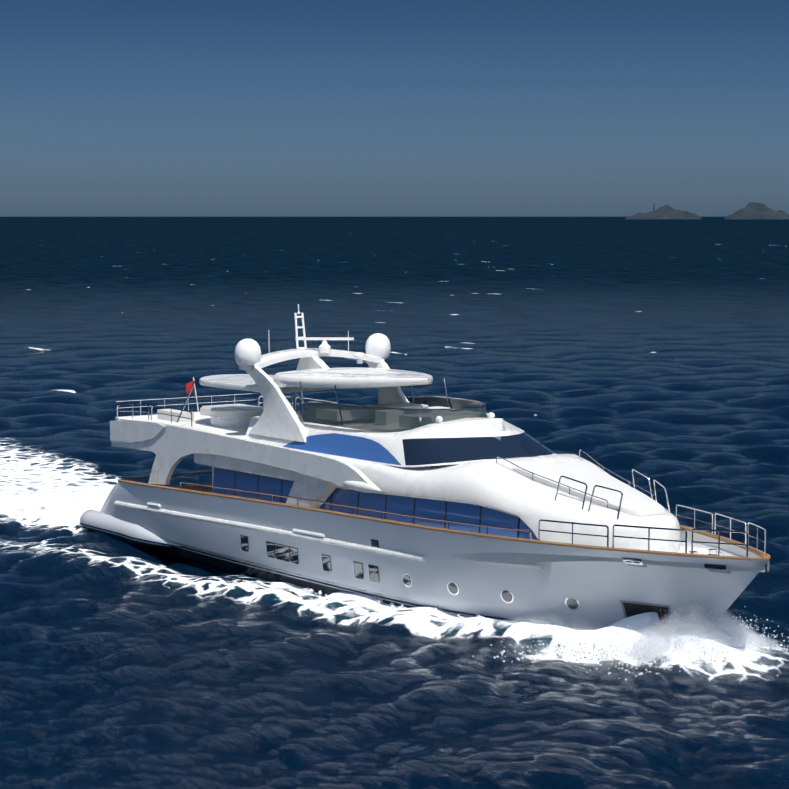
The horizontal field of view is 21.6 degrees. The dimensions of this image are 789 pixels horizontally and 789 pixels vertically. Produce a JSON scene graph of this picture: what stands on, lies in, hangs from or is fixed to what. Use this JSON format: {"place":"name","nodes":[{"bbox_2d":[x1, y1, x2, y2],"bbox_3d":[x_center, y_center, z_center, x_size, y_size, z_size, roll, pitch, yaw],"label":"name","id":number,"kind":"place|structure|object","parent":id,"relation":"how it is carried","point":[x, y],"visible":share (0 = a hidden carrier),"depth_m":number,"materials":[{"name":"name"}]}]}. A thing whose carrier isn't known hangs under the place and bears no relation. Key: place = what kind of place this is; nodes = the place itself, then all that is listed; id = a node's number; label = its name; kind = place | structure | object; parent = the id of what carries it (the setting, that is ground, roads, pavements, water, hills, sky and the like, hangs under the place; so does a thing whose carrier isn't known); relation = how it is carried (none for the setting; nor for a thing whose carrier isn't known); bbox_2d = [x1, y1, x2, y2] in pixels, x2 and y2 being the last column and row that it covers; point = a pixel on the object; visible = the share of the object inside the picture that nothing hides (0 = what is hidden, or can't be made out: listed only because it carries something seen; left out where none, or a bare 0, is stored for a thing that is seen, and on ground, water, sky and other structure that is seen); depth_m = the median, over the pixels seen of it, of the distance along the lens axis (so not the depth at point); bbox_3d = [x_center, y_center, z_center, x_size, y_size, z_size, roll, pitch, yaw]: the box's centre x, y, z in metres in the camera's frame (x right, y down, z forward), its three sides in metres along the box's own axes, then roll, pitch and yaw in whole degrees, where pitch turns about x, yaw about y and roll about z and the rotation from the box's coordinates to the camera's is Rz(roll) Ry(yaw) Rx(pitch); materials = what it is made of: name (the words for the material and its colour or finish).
{"place":"outdoors","nodes":[
{"label":"outdoors","id":0,"kind":"place"},
{"bbox_2d":[0,217,788,788],"bbox_3d":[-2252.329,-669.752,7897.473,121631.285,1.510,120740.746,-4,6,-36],"label":"sea","id":1,"kind":"structure","parent":0,"point":[656,349],"depth_m":92.78,"materials":[{"name":"blue liquid"}]},
{"bbox_2d":[79,304,770,628],"bbox_3d":[0.230,2.129,65.672,7.070,9.601,32.000,-4,6,-36],"label":"yacht","id":2,"kind":"object","parent":1,"relation":"on","point":[457,506],"visible":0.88,"depth_m":61.70,"materials":[{"name":"white plastic"}]},
{"bbox_2d":[304,587,788,680],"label":"bow spray","id":3,"kind":"object","parent":1,"relation":"on","point":[379,601],"depth_m":54.48,"materials":[{"name":"white liquid"}]},
{"bbox_2d":[626,203,701,218],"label":"island","id":4,"kind":"structure","parent":1,"relation":"on","point":[666,212],"depth_m":7845.25,"materials":[{"name":"grey stone"}]},
{"bbox_2d":[724,202,788,218],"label":"island","id":5,"kind":"structure","parent":0,"point":[753,210],"depth_m":7792.47,"materials":[{"name":"grey stone"}]}
]}

